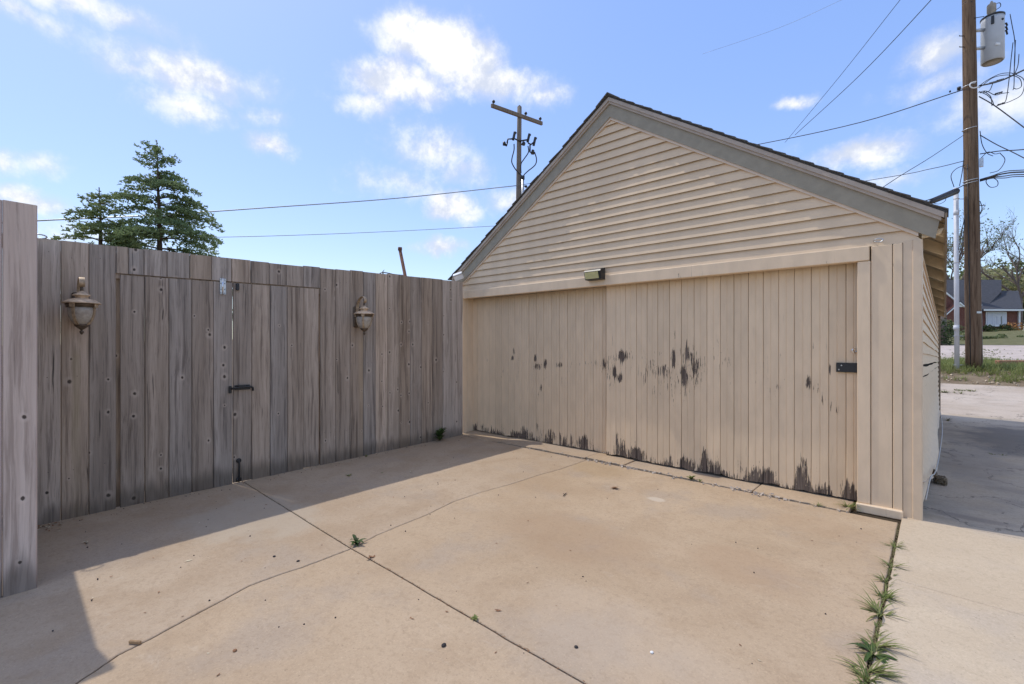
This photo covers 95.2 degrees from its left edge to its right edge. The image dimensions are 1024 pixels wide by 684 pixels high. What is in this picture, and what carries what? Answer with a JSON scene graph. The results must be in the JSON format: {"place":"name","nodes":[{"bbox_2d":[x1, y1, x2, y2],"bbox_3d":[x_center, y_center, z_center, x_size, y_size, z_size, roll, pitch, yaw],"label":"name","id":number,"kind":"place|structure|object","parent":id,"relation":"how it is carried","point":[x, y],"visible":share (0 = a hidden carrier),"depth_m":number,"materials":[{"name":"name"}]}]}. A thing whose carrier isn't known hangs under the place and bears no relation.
{"place":"outdoors","nodes":[
{"label":"outdoors","id":0,"kind":"place"},
{"bbox_2d":[0,413,1023,683],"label":"driveway","id":1,"kind":"structure","parent":0,"point":[706,577],"depth_m":3.07,"materials":[{"name":"concrete"}]},
{"bbox_2d":[0,200,36,597],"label":"fence","id":2,"kind":"object","parent":1,"relation":"on","point":[18,397],"visible":1,"depth_m":2.99,"materials":[{"name":"grey wood"}]},
{"bbox_2d":[129,640,140,644],"bbox_3d":[-1.968,1.567,2.441,0.066,0.016,0.014,0,0,7],"label":"wood chip","id":3,"kind":"object","parent":1,"relation":"on","point":[138,642],"visible":1,"depth_m":2.44,"materials":[{"name":"beige wood"}]},
{"bbox_2d":[37,238,462,525],"bbox_3d":[-2.630,0.348,5.950,0.185,2.704,5.174,0,0,43],"label":"fence","id":4,"kind":"object","parent":1,"relation":"on","point":[391,378],"visible":0.9,"depth_m":5.60,"materials":[{"name":"grey wood"}]},
{"bbox_2d":[61,277,101,334],"bbox_3d":[-3.895,-0.328,4.228,0.333,0.523,0.272,0,0,43],"label":"wall lantern","id":5,"kind":"object","parent":4,"relation":"attached to","point":[80,306],"depth_m":4.16,"materials":[{"name":"brown metal"}]},
{"bbox_2d":[120,275,231,506],"bbox_3d":[-3.509,0.476,4.940,0.067,2.288,0.982,0,0,43],"label":"gate leaf","id":6,"kind":"object","parent":4,"relation":"attached to","point":[175,384],"visible":1,"depth_m":4.88,"materials":[{"name":"grey wood"}]},
{"bbox_2d":[229,283,318,482],"bbox_3d":[-2.837,0.460,5.632,0.113,2.280,1.037,0,0,43],"label":"gate leaf","id":7,"kind":"object","parent":4,"relation":"attached to","point":[275,388],"visible":1,"depth_m":5.61,"materials":[{"name":"grey wood"}]},
{"bbox_2d":[353,296,374,334],"bbox_3d":[-1.999,-0.353,6.275,0.333,0.523,0.272,0,0,43],"label":"wall lantern","id":8,"kind":"object","parent":4,"relation":"attached to","point":[362,317],"depth_m":6.21,"materials":[{"name":"beige glass"}]},
{"bbox_2d":[453,271,463,280],"bbox_3d":[-0.892,-1.091,7.746,0.189,0.174,0.134,0,0,3],"label":"junction box","id":9,"kind":"object","parent":4,"relation":"attached to","point":[458,276],"visible":1,"depth_m":7.71,"materials":[{"name":"white paint"}]},
{"bbox_2d":[350,534,365,545],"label":"leafy weed","id":10,"kind":"object","parent":1,"relation":"on","point":[356,540],"visible":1,"depth_m":3.60,"materials":[{"name":"green plant"}]},
{"bbox_2d":[37,447,812,683],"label":"leaf litter","id":11,"kind":"object","parent":1,"relation":"on","point":[357,573],"visible":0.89,"depth_m":3.12,"materials":[{"name":"brown plant"}]},
{"bbox_2d":[432,427,446,439],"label":"leafy weed","id":12,"kind":"object","parent":1,"relation":"on","point":[439,432],"visible":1,"depth_m":7.33,"materials":[{"name":"green plant"}]},
{"bbox_2d":[52,445,861,663],"bbox_3d":[-0.593,1.566,4.042,5.387,0.128,4.848,0,0,43],"label":"grit","id":13,"kind":"object","parent":1,"relation":"on","point":[390,525],"visible":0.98,"depth_m":3.65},
{"bbox_2d":[448,92,948,520],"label":"garage","id":14,"kind":"structure","parent":1,"relation":"on","point":[746,310],"depth_m":5.22,"materials":[{"name":"beige"}]},
{"bbox_2d":[473,287,605,452],"bbox_3d":[0.378,0.336,7.090,2.918,2.331,0.065,0,0,43],"label":"sliding door","id":15,"kind":"structure","parent":14,"relation":"in","point":[539,359],"depth_m":6.97,"materials":[{"name":"beige paint"}]},
{"bbox_2d":[584,267,604,280],"bbox_3d":[1.061,-0.879,6.027,0.245,0.158,0.127,0,0,43],"label":"floodlight","id":16,"kind":"object","parent":14,"relation":"attached to","point":[594,274],"visible":1,"depth_m":5.98,"materials":[{"name":"black paint"}]},
{"bbox_2d":[606,263,856,500],"bbox_3d":[2.240,0.330,5.242,2.717,2.321,0.079,0,0,43],"label":"sliding door","id":17,"kind":"structure","parent":14,"relation":"in","point":[752,376],"depth_m":5.02,"materials":[{"name":"beige paint"}]},
{"bbox_2d":[925,413,942,499],"bbox_3d":[5.499,1.276,6.033,0.062,0.160,5.674,0,0,43],"label":"cable","id":18,"kind":"object","parent":14,"relation":"attached to","point":[937,462],"visible":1,"depth_m":5.06,"materials":[{"name":"black rubber"}]},
{"bbox_2d":[838,499,860,510],"bbox_3d":[3.031,1.466,4.219,0.250,0.076,0.197,0,0,3],"label":"grass tuft","id":19,"kind":"object","parent":1,"relation":"on","point":[848,505],"visible":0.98,"depth_m":4.22,"materials":[{"name":"green plant"}]},
{"bbox_2d":[843,652,893,683],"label":"grass tuft","id":20,"kind":"object","parent":1,"relation":"on","point":[857,672],"visible":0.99,"depth_m":2.15,"materials":[{"name":"green plant"}]},
{"bbox_2d":[832,653,909,683],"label":"grass tuft","id":21,"kind":"object","parent":1,"relation":"on","point":[878,669],"visible":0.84,"depth_m":2.17,"materials":[{"name":"green plant"}]},
{"bbox_2d":[849,637,896,663],"bbox_3d":[1.779,1.525,2.299,0.230,0.050,0.207,0,0,43],"label":"leafy weed","id":22,"kind":"object","parent":1,"relation":"on","point":[869,655],"visible":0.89,"depth_m":2.32,"materials":[{"name":"green plant"}]},
{"bbox_2d":[851,588,908,621],"bbox_3d":[2.079,1.502,2.644,0.263,0.084,0.281,0,0,20],"label":"grass tuft","id":23,"kind":"object","parent":1,"relation":"on","point":[877,609],"visible":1,"depth_m":2.66,"materials":[{"name":"green plant"}]},
{"bbox_2d":[847,630,915,657],"bbox_3d":[1.822,1.515,2.356,0.326,0.069,0.213,0,0,7],"label":"grass tuft","id":24,"kind":"object","parent":1,"relation":"on","point":[884,645],"visible":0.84,"depth_m":2.35,"materials":[{"name":"green plant"}]},
{"bbox_2d":[866,524,899,681],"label":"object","id":25,"kind":"object","parent":1,"relation":"on","point":[896,531],"visible":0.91,"depth_m":2.77,"materials":[{"name":"brown plant"}]},
{"bbox_2d":[864,578,906,604],"bbox_3d":[2.219,1.495,2.783,0.206,0.090,0.217,0,0,33],"label":"grass tuft","id":26,"kind":"object","parent":1,"relation":"on","point":[885,595],"visible":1,"depth_m":2.80,"materials":[{"name":"green plant"}]},
{"bbox_2d":[876,556,910,570],"bbox_3d":[2.580,1.499,3.167,0.236,0.066,0.187,0,0,7],"label":"grass tuft","id":27,"kind":"object","parent":1,"relation":"on","point":[894,565],"visible":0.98,"depth_m":3.16,"materials":[{"name":"green plant"}]},
{"bbox_2d":[882,542,906,549],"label":"grass tuft","id":28,"kind":"object","parent":1,"relation":"on","point":[898,546],"visible":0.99,"depth_m":3.45,"materials":[{"name":"green plant"}]},
{"bbox_2d":[932,469,947,485],"bbox_3d":[4.591,1.423,5.117,0.114,0.109,0.731,0,0,26],"label":"rock","id":29,"kind":"object","parent":1,"relation":"on","point":[941,480],"visible":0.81,"depth_m":4.86,"materials":[{"name":"grey stone"}]},
{"bbox_2d":[0,0,1023,338],"label":"sky","id":30,"kind":"structure","parent":0,"point":[261,103],"materials":[{"name":"blue"}]},
{"bbox_2d":[232,339,1023,467],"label":"ground","id":31,"kind":"structure","parent":0,"point":[980,380],"depth_m":12.40,"materials":[{"name":"soil"}]},
{"bbox_2d":[51,187,145,248],"bbox_3d":[-10.716,-1.123,12.526,2.335,5.870,2.815,0,0,17],"label":"cedar tree","id":32,"kind":"object","parent":31,"relation":"on","point":[97,227],"visible":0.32,"depth_m":12.08,"materials":[{"name":"green plant"}]},
{"bbox_2d":[97,140,232,320],"bbox_3d":[-10.086,-2.014,13.590,4.458,7.638,5.176,0,0,43],"label":"cedar tree","id":33,"kind":"object","parent":31,"relation":"on","point":[186,214],"visible":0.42,"depth_m":13.42,"materials":[{"name":"green plant"}]},
{"bbox_2d":[398,247,406,275],"bbox_3d":[-1.624,0.492,8.595,0.952,4.468,0.080,0,0,1],"label":"rusty pipe","id":34,"kind":"object","parent":31,"relation":"on","point":[402,261],"visible":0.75,"depth_m":8.57,"materials":[{"name":"metal"}]},
{"bbox_2d":[491,100,542,198],"bbox_3d":[0.295,-6.004,23.799,3.164,12.320,0.826,0,0,-23],"label":"utility pole","id":35,"kind":"object","parent":31,"relation":"on","point":[520,116],"visible":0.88,"depth_m":23.87,"materials":[{"name":"brown wood"}]},
{"bbox_2d":[47,226,489,238],"bbox_3d":[-7.364,-4.478,18.685,22.611,3.794,1.308,0,0,-37],"label":"overhead wire","id":36,"kind":"object","parent":35,"relation":"attached to","point":[313,234],"visible":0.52,"depth_m":19.13,"materials":[{"name":"grey metal"}]},
{"bbox_2d":[37,185,517,220],"bbox_3d":[-8.017,-5.408,17.806,20.520,5.159,0.853,0,0,-37],"label":"overhead wire","id":37,"kind":"object","parent":35,"relation":"attached to","point":[291,205],"visible":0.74,"depth_m":18.22,"materials":[{"name":"grey metal"}]},
{"bbox_2d":[941,318,953,344],"bbox_3d":[27.645,-0.440,30.010,1.603,2.253,1.617,0,0,43],"label":"shrub","id":38,"kind":"object","parent":31,"relation":"on","point":[948,336],"visible":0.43,"depth_m":29.71,"materials":[{"name":"green plant"}]},
{"bbox_2d":[947,255,982,279],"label":"leafy tree","id":39,"kind":"object","parent":31,"relation":"on","point":[961,272],"depth_m":60.16,"materials":[{"name":"green plant"}]},
{"bbox_2d":[941,383,1023,418],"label":"alley","id":40,"kind":"structure","parent":31,"relation":"on","point":[996,401],"depth_m":9.97,"materials":[{"name":"concrete"}]},
{"bbox_2d":[941,373,1023,386],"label":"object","id":41,"kind":"object","parent":40,"relation":"on","point":[997,383],"visible":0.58,"depth_m":12.16,"materials":[{"name":"beige stone"}]},
{"bbox_2d":[946,280,1023,331],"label":"brick house","id":42,"kind":"structure","parent":31,"relation":"on","point":[999,306],"depth_m":40.10,"materials":[{"name":"red brick"}]},
{"bbox_2d":[985,312,1006,326],"bbox_3d":[41.390,-1.957,39.930,1.925,1.262,0.180,0,0,0],"label":"window","id":43,"kind":"structure","parent":42,"relation":"in","point":[994,318],"depth_m":39.91,"materials":[{"name":"white paint"}]},
{"bbox_2d":[947,203,1022,279],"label":"leafy tree","id":44,"kind":"object","parent":31,"relation":"on","point":[990,247],"visible":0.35,"depth_m":48.76,"materials":[{"name":"plant"}]},
{"bbox_2d":[949,0,1023,370],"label":"utility pole","id":45,"kind":"object","parent":31,"relation":"on","point":[992,31],"visible":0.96,"depth_m":12.88,"materials":[{"name":"brown wood"}]},
{"bbox_2d":[518,89,962,185],"bbox_3d":[6.930,-7.447,18.955,16.310,1.067,1.923,0,0,43],"label":"overhead wire","id":46,"kind":"object","parent":45,"relation":"attached to","point":[856,123],"visible":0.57,"depth_m":15.08,"materials":[{"name":"black metal"}]},
{"bbox_2d":[866,161,962,180],"bbox_3d":[11.147,-6.020,19.819,2.352,2.108,13.992,0,0,-20],"label":"overhead wire","id":47,"kind":"object","parent":45,"relation":"attached to","point":[914,172],"visible":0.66,"depth_m":15.69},
{"bbox_2d":[883,136,961,186],"bbox_3d":[9.821,-4.321,11.197,6.126,2.723,0.069,0,0,-33],"label":"overhead wire","id":48,"kind":"object","parent":45,"relation":"attached to","point":[920,163],"visible":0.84,"depth_m":11.14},
{"bbox_2d":[926,185,963,203],"bbox_3d":[11.558,-3.993,12.588,1.938,0.702,0.170,0,0,-22],"label":"splice case","id":49,"kind":"object","parent":45,"relation":"hanging from","point":[945,195],"visible":0.88,"depth_m":12.56,"materials":[{"name":"black paint"}]},
{"bbox_2d":[979,96,1023,127],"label":"overhead wire","id":50,"kind":"object","parent":45,"relation":"attached to","point":[1002,111],"visible":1,"depth_m":12.46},
{"bbox_2d":[979,69,1023,86],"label":"overhead wire","id":51,"kind":"object","parent":45,"relation":"attached to","point":[1002,79],"visible":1,"depth_m":12.22,"materials":[{"name":"black metal"}]},
{"bbox_2d":[980,171,1023,179],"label":"overhead wire","id":52,"kind":"object","parent":45,"relation":"attached to","point":[1004,173],"visible":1,"depth_m":12.18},
{"bbox_2d":[980,135,1023,157],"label":"overhead wire","id":53,"kind":"object","parent":45,"relation":"attached to","point":[1001,146],"visible":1,"depth_m":12.43,"materials":[{"name":"black metal"}]},
{"bbox_2d":[980,149,1023,153],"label":"overhead wire","id":54,"kind":"object","parent":45,"relation":"attached to","point":[1002,150],"visible":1,"depth_m":12.46,"materials":[{"name":"black metal"}]},
{"bbox_2d":[980,174,1023,180],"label":"overhead wire","id":55,"kind":"object","parent":45,"relation":"attached to","point":[1003,176],"visible":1,"depth_m":12.22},
{"bbox_2d":[980,176,1023,181],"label":"overhead wire","id":56,"kind":"object","parent":45,"relation":"attached to","point":[1002,178],"visible":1,"depth_m":12.17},
{"bbox_2d":[982,170,1022,178],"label":"overhead wire","id":57,"kind":"object","parent":45,"relation":"attached to","point":[1005,171],"visible":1,"depth_m":12.17,"materials":[{"name":"black metal"}]},
{"bbox_2d":[960,264,1023,297],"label":"leafy tree","id":58,"kind":"object","parent":31,"relation":"on","point":[1005,282],"visible":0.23,"depth_m":63.21,"materials":[{"name":"green plant"}]},
{"bbox_2d":[961,206,1023,329],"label":"bare tree","id":59,"kind":"object","parent":31,"relation":"on","point":[1017,282],"visible":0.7,"depth_m":56.56,"materials":[{"name":"brown plant"}]},
{"bbox_2d":[985,253,1023,321],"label":"leafy tree","id":60,"kind":"object","parent":31,"relation":"on","point":[1000,260],"visible":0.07,"depth_m":67.75,"materials":[{"name":"green plant"}]},
{"bbox_2d":[995,360,1023,364],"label":"timber edging","id":61,"kind":"object","parent":31,"relation":"on","point":[1006,361],"visible":0.5,"depth_m":13.34,"materials":[{"name":"brown wood"}]},
{"bbox_2d":[734,0,840,43],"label":"overhead wire","id":62,"kind":"object","parent":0,"point":[787,24],"visible":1,"depth_m":37.44,"materials":[{"name":"grey metal"}]},
{"bbox_2d":[786,0,899,140],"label":"overhead wire","id":63,"kind":"object","parent":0,"point":[847,66],"visible":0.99,"depth_m":23.20,"materials":[{"name":"black metal"}]},
{"bbox_2d":[795,0,930,134],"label":"overhead wire","id":64,"kind":"object","parent":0,"point":[871,63],"visible":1,"depth_m":21.79,"materials":[{"name":"black metal"}]},
{"bbox_2d":[849,538,903,683],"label":"joint grass","id":65,"kind":"structure","parent":0,"point":[871,651],"depth_m":2.44,"materials":[{"name":"green plant"}]},
{"bbox_2d":[936,357,1023,382],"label":"bank grass","id":66,"kind":"structure","parent":0,"point":[947,365],"depth_m":12.70,"materials":[{"name":"green plant"}]},
{"bbox_2d":[941,345,1023,359],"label":"parking pavement","id":67,"kind":"structure","parent":0,"point":[1015,351],"depth_m":20.89,"materials":[{"name":"grey concrete"}]},
{"bbox_2d":[942,348,1012,359],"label":"pavement weeds","id":68,"kind":"object","parent":67,"relation":"on","point":[983,355],"visible":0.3,"depth_m":18.81,"materials":[{"name":"green plant"}]},
{"bbox_2d":[947,330,1023,344],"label":"lawn","id":69,"kind":"structure","parent":0,"point":[1011,339],"depth_m":32.32,"materials":[{"name":"green plant"}]},
{"bbox_2d":[941,310,946,344],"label":"shrub","id":70,"kind":"object","parent":69,"relation":"on","point":[942,326],"visible":0.22,"depth_m":30.76,"materials":[{"name":"green plant"}]},
{"bbox_2d":[947,319,964,335],"bbox_3d":[33.624,-0.670,36.020,1.873,2.201,1.864,0,0,-18],"label":"shrub","id":71,"kind":"object","parent":69,"relation":"on","point":[952,327],"visible":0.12,"depth_m":35.53,"materials":[{"name":"green plant"}]},
{"bbox_2d":[960,329,964,339],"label":"shrub","id":72,"kind":"object","parent":69,"relation":"on","point":[962,336],"visible":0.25,"depth_m":33.10,"materials":[{"name":"green plant"}]},
{"bbox_2d":[982,324,995,330],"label":"shrub","id":73,"kind":"object","parent":69,"relation":"on","point":[984,327],"visible":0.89,"depth_m":38.32,"materials":[{"name":"green plant"}]},
{"bbox_2d":[996,334,1007,337],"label":"shrub","id":74,"kind":"object","parent":69,"relation":"on","point":[1000,336],"visible":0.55,"depth_m":32.89,"materials":[{"name":"green plant"}]},
{"bbox_2d":[996,324,1011,329],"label":"shrub","id":75,"kind":"object","parent":69,"relation":"on","point":[1007,326],"visible":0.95,"depth_m":38.34,"materials":[{"name":"green plant"}]},
{"bbox_2d":[1003,322,1023,330],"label":"shrub","id":76,"kind":"object","parent":69,"relation":"on","point":[1011,324],"visible":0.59,"depth_m":38.23,"materials":[{"name":"orange plant"}]}
]}

